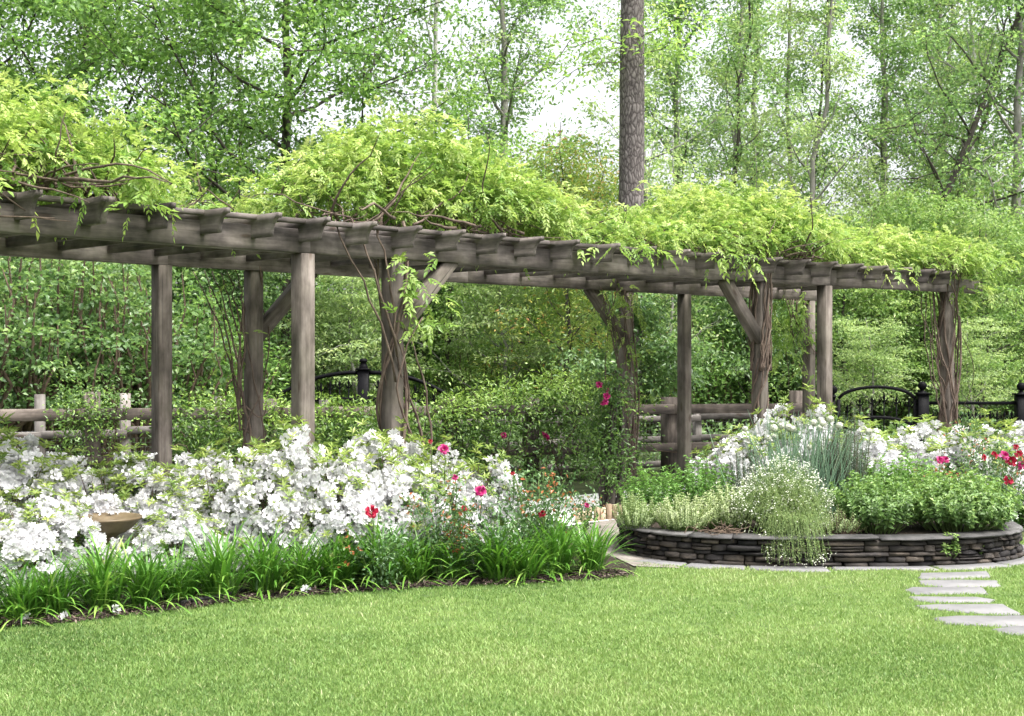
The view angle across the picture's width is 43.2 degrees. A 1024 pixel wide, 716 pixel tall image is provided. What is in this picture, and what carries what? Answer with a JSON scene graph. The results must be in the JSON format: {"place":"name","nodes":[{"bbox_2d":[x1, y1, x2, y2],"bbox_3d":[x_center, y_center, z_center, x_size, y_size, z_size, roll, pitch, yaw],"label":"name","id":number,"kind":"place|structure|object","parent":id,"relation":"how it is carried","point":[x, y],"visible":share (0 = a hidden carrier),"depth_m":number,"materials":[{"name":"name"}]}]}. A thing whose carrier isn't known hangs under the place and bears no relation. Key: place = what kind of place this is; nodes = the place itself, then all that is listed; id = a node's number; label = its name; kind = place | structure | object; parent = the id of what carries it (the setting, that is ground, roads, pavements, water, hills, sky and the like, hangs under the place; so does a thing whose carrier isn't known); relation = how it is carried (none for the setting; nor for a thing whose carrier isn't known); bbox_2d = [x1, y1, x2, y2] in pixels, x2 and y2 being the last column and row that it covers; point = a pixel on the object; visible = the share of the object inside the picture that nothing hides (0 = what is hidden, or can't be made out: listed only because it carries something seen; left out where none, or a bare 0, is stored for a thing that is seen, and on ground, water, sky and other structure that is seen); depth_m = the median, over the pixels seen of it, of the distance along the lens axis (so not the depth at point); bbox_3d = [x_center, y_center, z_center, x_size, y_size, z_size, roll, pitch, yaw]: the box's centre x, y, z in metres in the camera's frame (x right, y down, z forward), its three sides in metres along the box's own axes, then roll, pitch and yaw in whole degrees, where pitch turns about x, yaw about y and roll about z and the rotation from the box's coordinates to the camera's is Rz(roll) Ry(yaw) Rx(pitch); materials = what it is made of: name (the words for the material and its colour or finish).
{"place":"outdoors","nodes":[
{"label":"outdoors","id":0,"kind":"place"},
{"bbox_2d":[0,483,716,603],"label":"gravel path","id":1,"kind":"structure","parent":0,"point":[591,499],"depth_m":14.90,"materials":[{"name":"gravel"}]},
{"bbox_2d":[0,411,90,573],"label":"azalea bush","id":2,"kind":"object","parent":1,"relation":"on","point":[28,459],"visible":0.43,"depth_m":9.67,"materials":[{"name":"white plant"}]},
{"bbox_2d":[19,443,193,571],"bbox_3d":[-3.203,1.197,10.211,1.410,1.061,1.505,0,0,-11],"label":"azalea bush","id":3,"kind":"object","parent":1,"relation":"on","point":[110,503],"visible":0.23,"depth_m":9.99,"materials":[{"name":"white plant"}]},
{"bbox_2d":[82,442,233,558],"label":"azalea bush","id":4,"kind":"object","parent":1,"relation":"on","point":[142,503],"visible":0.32,"depth_m":10.00,"materials":[{"name":"white plant"}]},
{"bbox_2d":[557,363,650,507],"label":"climbing rose","id":5,"kind":"object","parent":1,"relation":"on","point":[610,440],"visible":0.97,"depth_m":14.30,"materials":[{"name":"green plant"}]},
{"bbox_2d":[0,518,1023,715],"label":"lawn","id":6,"kind":"structure","parent":0,"point":[807,600],"depth_m":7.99,"materials":[{"name":"green plant"}]},
{"bbox_2d":[0,385,1023,626],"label":"ground","id":7,"kind":"structure","parent":0,"point":[579,487],"depth_m":17.52,"materials":[{"name":"brown soil"}]},
{"bbox_2d":[0,256,110,431],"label":"shrub","id":8,"kind":"object","parent":7,"relation":"on","point":[7,304],"visible":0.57,"depth_m":18.79,"materials":[{"name":"green plant"}]},
{"bbox_2d":[0,256,188,455],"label":"shrub","id":9,"kind":"object","parent":7,"relation":"on","point":[31,355],"visible":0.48,"depth_m":19.61,"materials":[{"name":"green plant"}]},
{"bbox_2d":[0,0,194,191],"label":"tree","id":10,"kind":"object","parent":7,"relation":"on","point":[10,20],"visible":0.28,"depth_m":25.24,"materials":[{"name":"green plant"}]},
{"bbox_2d":[24,263,271,455],"bbox_3d":[-5.921,-0.135,20.607,3.752,3.749,4.007,0,0,-44],"label":"shrub","id":11,"kind":"object","parent":7,"relation":"on","point":[139,298],"visible":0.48,"depth_m":20.12,"materials":[{"name":"green plant"}]},
{"bbox_2d":[0,0,376,293],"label":"tree","id":12,"kind":"object","parent":7,"relation":"on","point":[76,35],"visible":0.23,"depth_m":26.70,"materials":[{"name":"green plant"}]},
{"bbox_2d":[113,273,290,451],"bbox_3d":[-5.231,0.091,22.000,3.878,3.288,3.527,0,0,44],"label":"shrub","id":13,"kind":"object","parent":7,"relation":"on","point":[275,362],"visible":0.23,"depth_m":21.69,"materials":[{"name":"green plant"}]},
{"bbox_2d":[172,267,344,399],"bbox_3d":[-5.109,-0.344,23.419,3.506,4.134,3.301,0,0,18],"label":"tree","id":14,"kind":"object","parent":7,"relation":"on","point":[269,300],"visible":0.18,"depth_m":23.20,"materials":[{"name":"green plant"}]},
{"bbox_2d":[0,526,636,626],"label":"mulch bed","id":15,"kind":"object","parent":7,"relation":"on","point":[623,565],"visible":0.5,"depth_m":9.71,"materials":[{"name":"brown wood"}]},
{"bbox_2d":[0,552,96,631],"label":"liriope clump","id":16,"kind":"object","parent":15,"relation":"on","point":[12,607],"visible":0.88,"depth_m":8.32,"materials":[{"name":"green plant"}]},
{"bbox_2d":[1,546,115,624],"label":"liriope clump","id":17,"kind":"object","parent":15,"relation":"on","point":[62,607],"visible":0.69,"depth_m":8.44,"materials":[{"name":"green plant"}]},
{"bbox_2d":[0,482,135,612],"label":"azalea bush","id":18,"kind":"object","parent":15,"relation":"on","point":[30,540],"visible":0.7,"depth_m":8.79,"materials":[{"name":"white plant"}]},
{"bbox_2d":[36,528,180,617],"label":"liriope clump","id":19,"kind":"object","parent":15,"relation":"on","point":[97,570],"visible":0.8,"depth_m":8.66,"materials":[{"name":"green plant"}]},
{"bbox_2d":[83,539,198,616],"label":"liriope clump","id":20,"kind":"object","parent":15,"relation":"on","point":[152,594],"visible":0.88,"depth_m":8.74,"materials":[{"name":"green plant"}]},
{"bbox_2d":[122,492,250,590],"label":"azalea bush","id":21,"kind":"object","parent":15,"relation":"on","point":[147,535],"visible":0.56,"depth_m":9.45,"materials":[{"name":"white plant"}]},
{"bbox_2d":[161,516,304,603],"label":"liriope clump","id":22,"kind":"object","parent":15,"relation":"on","point":[223,558],"visible":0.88,"depth_m":9.11,"materials":[{"name":"green plant"}]},
{"bbox_2d":[163,424,314,582],"bbox_3d":[-2.174,1.121,10.162,1.413,1.197,1.378,0,0,-22],"label":"azalea bush","id":23,"kind":"object","parent":15,"relation":"on","point":[230,474],"visible":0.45,"depth_m":9.86,"materials":[{"name":"white plant"}]},
{"bbox_2d":[198,521,322,600],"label":"liriope clump","id":24,"kind":"object","parent":15,"relation":"on","point":[267,582],"visible":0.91,"depth_m":9.29,"materials":[{"name":"green plant"}]},
{"bbox_2d":[207,415,365,577],"bbox_3d":[-1.732,1.092,10.239,1.401,1.285,1.313,0,0,-19],"label":"azalea bush","id":25,"kind":"object","parent":15,"relation":"on","point":[301,459],"visible":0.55,"depth_m":9.86,"materials":[{"name":"white plant"}]},
{"bbox_2d":[246,527,363,597],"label":"liriope clump","id":26,"kind":"object","parent":15,"relation":"on","point":[310,572],"visible":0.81,"depth_m":9.41,"materials":[{"name":"green plant"}]},
{"bbox_2d":[253,450,397,581],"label":"azalea bush","id":27,"kind":"object","parent":15,"relation":"on","point":[331,520],"visible":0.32,"depth_m":9.77,"materials":[{"name":"white plant"}]},
{"bbox_2d":[284,520,386,592],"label":"liriope clump","id":28,"kind":"object","parent":15,"relation":"on","point":[346,578],"visible":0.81,"depth_m":9.52,"materials":[{"name":"green plant"}]},
{"bbox_2d":[337,505,424,590],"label":"rose bush","id":29,"kind":"object","parent":15,"relation":"on","point":[382,568],"visible":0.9,"depth_m":9.46,"materials":[{"name":"green plant"}]},
{"bbox_2d":[310,416,452,567],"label":"azalea bush","id":30,"kind":"object","parent":15,"relation":"on","point":[375,445],"visible":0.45,"depth_m":10.23,"materials":[{"name":"white plant"}]},
{"bbox_2d":[351,442,488,573],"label":"azalea bush","id":31,"kind":"object","parent":15,"relation":"on","point":[403,489],"visible":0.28,"depth_m":10.18,"materials":[{"name":"white plant"}]},
{"bbox_2d":[388,439,488,577],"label":"rose bush","id":32,"kind":"object","parent":15,"relation":"on","point":[441,448],"visible":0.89,"depth_m":9.84,"materials":[{"name":"green plant"}]},
{"bbox_2d":[392,434,539,566],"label":"azalea bush","id":33,"kind":"object","parent":15,"relation":"on","point":[470,481],"visible":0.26,"depth_m":10.57,"materials":[{"name":"white plant"}]},
{"bbox_2d":[431,485,541,578],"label":"rose bush","id":34,"kind":"object","parent":15,"relation":"on","point":[482,489],"visible":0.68,"depth_m":9.83,"materials":[{"name":"green plant"}]},
{"bbox_2d":[427,511,570,584],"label":"liriope clump","id":35,"kind":"object","parent":15,"relation":"on","point":[494,572],"visible":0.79,"depth_m":9.76,"materials":[{"name":"green plant"}]},
{"bbox_2d":[484,451,583,571],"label":"rose bush","id":36,"kind":"object","parent":15,"relation":"on","point":[542,515],"visible":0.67,"depth_m":10.19,"materials":[{"name":"green plant"}]},
{"bbox_2d":[514,508,607,581],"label":"liriope clump","id":37,"kind":"object","parent":15,"relation":"on","point":[562,550],"visible":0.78,"depth_m":10.03,"materials":[{"name":"green plant"}]},
{"bbox_2d":[548,515,640,579],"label":"liriope clump","id":38,"kind":"object","parent":15,"relation":"on","point":[598,558],"visible":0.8,"depth_m":10.13,"materials":[{"name":"green plant"}]},
{"bbox_2d":[0,0,646,436],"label":"tree","id":39,"kind":"object","parent":7,"relation":"on","point":[318,16],"visible":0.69,"depth_m":23.94,"materials":[{"name":"green plant"}]},
{"bbox_2d":[276,275,453,403],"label":"tree","id":40,"kind":"object","parent":7,"relation":"on","point":[341,302],"visible":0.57,"depth_m":22.81,"materials":[{"name":"green plant"}]},
{"bbox_2d":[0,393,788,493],"bbox_3d":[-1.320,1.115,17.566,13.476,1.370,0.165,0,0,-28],"label":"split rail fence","id":41,"kind":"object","parent":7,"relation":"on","point":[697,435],"visible":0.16,"depth_m":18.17,"materials":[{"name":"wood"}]},
{"bbox_2d":[0,391,801,481],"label":"timber fence","id":42,"kind":"object","parent":7,"relation":"on","point":[668,413],"visible":0.38,"depth_m":17.50,"materials":[{"name":"brown wood"}]},
{"bbox_2d":[16,354,150,494],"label":"fence vine","id":43,"kind":"object","parent":42,"relation":"attached to","point":[108,425],"visible":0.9,"depth_m":14.87,"materials":[{"name":"green plant"}]},
{"bbox_2d":[139,356,676,483],"bbox_3d":[-1.148,0.855,17.035,7.582,1.784,1.578,0,0,-27],"label":"vine hedge","id":44,"kind":"object","parent":7,"relation":"on","point":[346,423],"visible":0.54,"depth_m":17.10,"materials":[{"name":"green plant"}]},
{"bbox_2d":[293,0,535,438],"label":"tree","id":45,"kind":"object","parent":7,"relation":"on","point":[434,26],"visible":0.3,"depth_m":26.86,"materials":[{"name":"green plant"}]},
{"bbox_2d":[371,114,548,405],"bbox_3d":[-0.907,-1.514,25.397,4.001,6.443,4.736,0,0,4],"label":"tree","id":46,"kind":"object","parent":7,"relation":"on","point":[500,151],"visible":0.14,"depth_m":24.55,"materials":[{"name":"green plant"}]},
{"bbox_2d":[355,222,584,438],"bbox_3d":[-0.478,-0.407,24.007,4.170,4.268,3.928,0,0,16],"label":"tree","id":47,"kind":"object","parent":7,"relation":"on","point":[500,290],"visible":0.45,"depth_m":23.48,"materials":[{"name":"green plant"}]},
{"bbox_2d":[411,337,532,441],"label":"shrub","id":48,"kind":"object","parent":7,"relation":"on","point":[470,383],"visible":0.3,"depth_m":24.29,"materials":[{"name":"green plant"}]},
{"bbox_2d":[0,189,982,488],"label":"pergola","id":49,"kind":"object","parent":7,"relation":"on","point":[304,251],"visible":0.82,"depth_m":11.99,"materials":[{"name":"brown wood"}]},
{"bbox_2d":[0,67,206,244],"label":"wisteria vine","id":50,"kind":"object","parent":49,"relation":"attached to","point":[67,166],"visible":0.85,"depth_m":8.97,"materials":[{"name":"green plant"}]},
{"bbox_2d":[193,266,269,454],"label":"bare vine","id":51,"kind":"object","parent":49,"relation":"attached to","point":[238,382],"visible":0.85,"depth_m":12.63,"materials":[{"name":"brown plant"}]},
{"bbox_2d":[36,95,724,454],"bbox_3d":[-1.055,-0.418,12.460,3.418,4.220,7.074,0,0,44],"label":"wisteria vine","id":52,"kind":"object","parent":49,"relation":"attached to","point":[448,194],"visible":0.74,"depth_m":11.95,"materials":[{"name":"green plant"}]},
{"bbox_2d":[582,279,656,482],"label":"hanging vine","id":53,"kind":"object","parent":49,"relation":"hanging from","point":[635,427],"visible":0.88,"depth_m":16.49,"materials":[{"name":"green plant"}]},
{"bbox_2d":[553,169,904,457],"bbox_3d":[2.938,-0.299,16.266,3.253,3.977,5.734,0,0,40],"label":"wisteria vine","id":54,"kind":"object","parent":49,"relation":"attached to","point":[761,228],"visible":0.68,"depth_m":15.06,"materials":[{"name":"green plant"}]},
{"bbox_2d":[741,289,843,386],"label":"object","id":55,"kind":"object","parent":49,"relation":"hanging from","point":[794,322],"visible":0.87,"depth_m":18.93,"materials":[{"name":"green plant"}]},
{"bbox_2d":[801,216,1023,448],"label":"wisteria vine","id":56,"kind":"object","parent":49,"relation":"attached to","point":[943,252],"visible":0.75,"depth_m":17.77,"materials":[{"name":"green plant"}]},
{"bbox_2d":[0,390,1013,469],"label":"undergrowth","id":57,"kind":"object","parent":7,"relation":"on","point":[890,424],"visible":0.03,"depth_m":23.54,"materials":[{"name":"green plant"}]},
{"bbox_2d":[412,0,665,428],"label":"tree","id":58,"kind":"object","parent":7,"relation":"on","point":[505,111],"visible":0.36,"depth_m":29.72,"materials":[{"name":"green plant"}]},
{"bbox_2d":[463,119,652,436],"bbox_3d":[0.688,-1.284,22.813,3.615,6.001,3.292,0,0,5],"label":"tree","id":59,"kind":"object","parent":7,"relation":"on","point":[561,176],"visible":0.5,"depth_m":22.74,"materials":[{"name":"green plant"}]},
{"bbox_2d":[513,134,667,423],"bbox_3d":[1.685,-1.101,23.101,3.090,5.634,3.394,0,0,-36],"label":"tree","id":60,"kind":"object","parent":7,"relation":"on","point":[602,189],"visible":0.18,"depth_m":23.13,"materials":[{"name":"green plant"}]},
{"bbox_2d":[496,0,741,456],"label":"pine tree","id":61,"kind":"object","parent":7,"relation":"on","point":[631,105],"visible":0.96,"depth_m":21.79,"materials":[{"name":"green plant"}]},
{"bbox_2d":[541,248,734,460],"bbox_3d":[2.072,-0.180,20.969,3.037,3.803,3.226,0,0,5],"label":"tree","id":62,"kind":"object","parent":7,"relation":"on","point":[663,384],"visible":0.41,"depth_m":20.82,"materials":[{"name":"green plant"}]},
{"bbox_2d":[559,0,747,300],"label":"tree","id":63,"kind":"object","parent":7,"relation":"on","point":[647,62],"visible":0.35,"depth_m":29.02,"materials":[{"name":"green plant"}]},
{"bbox_2d":[553,0,764,315],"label":"tree","id":64,"kind":"object","parent":7,"relation":"on","point":[674,93],"visible":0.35,"depth_m":34.56,"materials":[{"name":"green plant"}]},
{"bbox_2d":[601,143,735,435],"bbox_3d":[3.007,-1.236,24.354,3.077,5.888,2.978,0,0,-28],"label":"tree","id":65,"kind":"object","parent":7,"relation":"on","point":[670,163],"visible":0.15,"depth_m":24.24,"materials":[{"name":"green plant"}]},
{"bbox_2d":[642,301,796,441],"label":"shrub","id":66,"kind":"object","parent":7,"relation":"on","point":[714,375],"visible":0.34,"depth_m":24.53,"materials":[{"name":"green plant"}]},
{"bbox_2d":[656,295,801,433],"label":"tree","id":67,"kind":"object","parent":7,"relation":"on","point":[737,364],"visible":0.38,"depth_m":24.51,"materials":[{"name":"green plant"}]},
{"bbox_2d":[604,0,855,218],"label":"tree","id":68,"kind":"object","parent":7,"relation":"on","point":[726,16],"visible":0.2,"depth_m":38.98,"materials":[{"name":"green plant"}]},
{"bbox_2d":[647,0,817,303],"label":"tree","id":69,"kind":"object","parent":7,"relation":"on","point":[731,82],"visible":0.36,"depth_m":33.34,"materials":[{"name":"green plant"}]},
{"bbox_2d":[664,0,808,346],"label":"tree","id":70,"kind":"object","parent":7,"relation":"on","point":[738,91],"visible":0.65,"depth_m":30.91,"materials":[{"name":"green plant"}]},
{"bbox_2d":[714,0,878,303],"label":"tree","id":71,"kind":"object","parent":7,"relation":"on","point":[838,116],"visible":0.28,"depth_m":34.07,"materials":[{"name":"green plant"}]},
{"bbox_2d":[717,0,914,312],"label":"tree","id":72,"kind":"object","parent":7,"relation":"on","point":[828,67],"visible":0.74,"depth_m":28.42,"materials":[{"name":"green plant"}]},
{"bbox_2d":[616,509,1023,566],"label":"stone planter","id":73,"kind":"object","parent":7,"relation":"on","point":[917,543],"visible":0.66,"depth_m":10.60,"materials":[{"name":"stone"}]},
{"bbox_2d":[615,461,683,515],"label":"parsley plant","id":74,"kind":"object","parent":73,"relation":"on","point":[648,494],"visible":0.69,"depth_m":11.77,"materials":[{"name":"green plant"}]},
{"bbox_2d":[649,492,717,531],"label":"thyme plant","id":75,"kind":"object","parent":73,"relation":"on","point":[676,518],"visible":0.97,"depth_m":10.91,"materials":[{"name":"green plant"}]},
{"bbox_2d":[659,452,736,517],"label":"parsley plant","id":76,"kind":"object","parent":73,"relation":"on","point":[691,487],"visible":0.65,"depth_m":12.01,"materials":[{"name":"green plant"}]},
{"bbox_2d":[729,452,835,567],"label":"feathery herb","id":77,"kind":"object","parent":73,"relation":"in","point":[779,507],"visible":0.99,"depth_m":10.81,"materials":[{"name":"green plant"}]},
{"bbox_2d":[706,406,903,520],"bbox_3d":[2.811,0.961,11.759,1.933,1.046,0.761,0,0,-12],"label":"flowering onion","id":78,"kind":"object","parent":73,"relation":"on","point":[819,428],"visible":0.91,"depth_m":11.70,"materials":[{"name":"green plant"}]},
{"bbox_2d":[802,408,876,518],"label":"rosemary bush","id":79,"kind":"object","parent":73,"relation":"on","point":[859,463],"visible":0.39,"depth_m":11.81,"materials":[{"name":"plant"}]},
{"bbox_2d":[825,470,925,533],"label":"mint plant","id":80,"kind":"object","parent":73,"relation":"on","point":[879,505],"visible":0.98,"depth_m":10.91,"materials":[{"name":"green plant"}]},
{"bbox_2d":[899,463,1023,532],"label":"mint plant","id":81,"kind":"object","parent":73,"relation":"on","point":[975,502],"visible":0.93,"depth_m":10.90,"materials":[{"name":"green plant"}]},
{"bbox_2d":[743,0,923,404],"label":"tree","id":82,"kind":"object","parent":7,"relation":"on","point":[802,80],"visible":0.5,"depth_m":32.81,"materials":[{"name":"green plant"}]},
{"bbox_2d":[815,316,931,426],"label":"tree","id":83,"kind":"object","parent":7,"relation":"on","point":[880,354],"visible":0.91,"depth_m":22.98,"materials":[{"name":"green plant"}]},
{"bbox_2d":[742,214,1017,431],"bbox_3d":[6.684,-0.521,24.687,5.075,4.482,4.480,0,0,-27],"label":"tree","id":84,"kind":"object","parent":7,"relation":"on","point":[838,333],"visible":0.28,"depth_m":24.64,"materials":[{"name":"green plant"}]},
{"bbox_2d":[795,0,1023,427],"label":"tree","id":85,"kind":"object","parent":7,"relation":"on","point":[971,131],"visible":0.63,"depth_m":27.30,"materials":[{"name":"green plant"}]},
{"bbox_2d":[796,0,1023,398],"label":"tree","id":86,"kind":"object","parent":7,"relation":"on","point":[883,50],"visible":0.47,"depth_m":34.75,"materials":[{"name":"green plant"}]},
{"bbox_2d":[828,198,1023,407],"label":"tree","id":87,"kind":"object","parent":7,"relation":"on","point":[922,224],"visible":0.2,"depth_m":25.15,"materials":[{"name":"green plant"}]},
{"bbox_2d":[832,177,1023,419],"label":"tree","id":88,"kind":"object","parent":7,"relation":"on","point":[934,199],"visible":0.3,"depth_m":25.29,"materials":[{"name":"green plant"}]},
{"bbox_2d":[851,0,1007,392],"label":"tree","id":89,"kind":"object","parent":7,"relation":"on","point":[931,81],"visible":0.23,"depth_m":33.30,"materials":[{"name":"green plant"}]},
{"bbox_2d":[837,0,1023,411],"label":"tree","id":90,"kind":"object","parent":7,"relation":"on","point":[922,11],"visible":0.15,"depth_m":36.08,"materials":[{"name":"green plant"}]},
{"bbox_2d":[847,203,1023,424],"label":"tree","id":91,"kind":"object","parent":7,"relation":"on","point":[1000,316],"visible":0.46,"depth_m":24.30,"materials":[{"name":"green plant"}]},
{"bbox_2d":[864,9,1023,408],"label":"tree","id":92,"kind":"object","parent":7,"relation":"on","point":[951,91],"visible":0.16,"depth_m":33.48,"materials":[{"name":"green plant"}]},
{"bbox_2d":[875,0,1023,415],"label":"tree","id":93,"kind":"object","parent":7,"relation":"on","point":[973,52],"visible":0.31,"depth_m":31.04,"materials":[{"name":"green plant"}]},
{"bbox_2d":[893,0,1023,422],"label":"tree","id":94,"kind":"object","parent":7,"relation":"on","point":[1016,133],"visible":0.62,"depth_m":27.64,"materials":[{"name":"green plant"}]},
{"bbox_2d":[896,316,1022,423],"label":"tree","id":95,"kind":"object","parent":7,"relation":"on","point":[966,356],"visible":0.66,"depth_m":22.60,"materials":[{"name":"green plant"}]},
{"bbox_2d":[947,430,1023,523],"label":"rose bush","id":96,"kind":"object","parent":7,"relation":"on","point":[1009,458],"visible":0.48,"depth_m":12.14,"materials":[{"name":"green plant"}]},
{"bbox_2d":[0,0,1023,358],"label":"sky","id":97,"kind":"structure","parent":0,"point":[569,100],"materials":[{"name":"white"}]},
{"label":"rear mulch bed","id":98,"kind":"structure","parent":0,"visible":0},
{"bbox_2d":[684,422,805,505],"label":"azalea bush","id":99,"kind":"object","parent":98,"relation":"on","point":[730,445],"visible":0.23,"depth_m":13.10,"materials":[{"name":"white plant"}]},
{"bbox_2d":[740,383,847,476],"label":"azalea bush","id":100,"kind":"object","parent":98,"relation":"on","point":[782,406],"visible":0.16,"depth_m":13.42,"materials":[{"name":"white plant"}]},
{"bbox_2d":[798,414,944,483],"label":"azalea bush","id":101,"kind":"object","parent":98,"relation":"on","point":[877,445],"visible":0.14,"depth_m":12.77,"materials":[{"name":"white plant"}]},
{"bbox_2d":[855,413,1018,518],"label":"azalea bush","id":102,"kind":"object","parent":98,"relation":"on","point":[924,428],"visible":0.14,"depth_m":12.98,"materials":[{"name":"white plant"}]},
{"bbox_2d":[914,407,1023,524],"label":"azalea bush","id":103,"kind":"object","parent":98,"relation":"on","point":[1010,435],"visible":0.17,"depth_m":13.05,"materials":[{"name":"white plant"}]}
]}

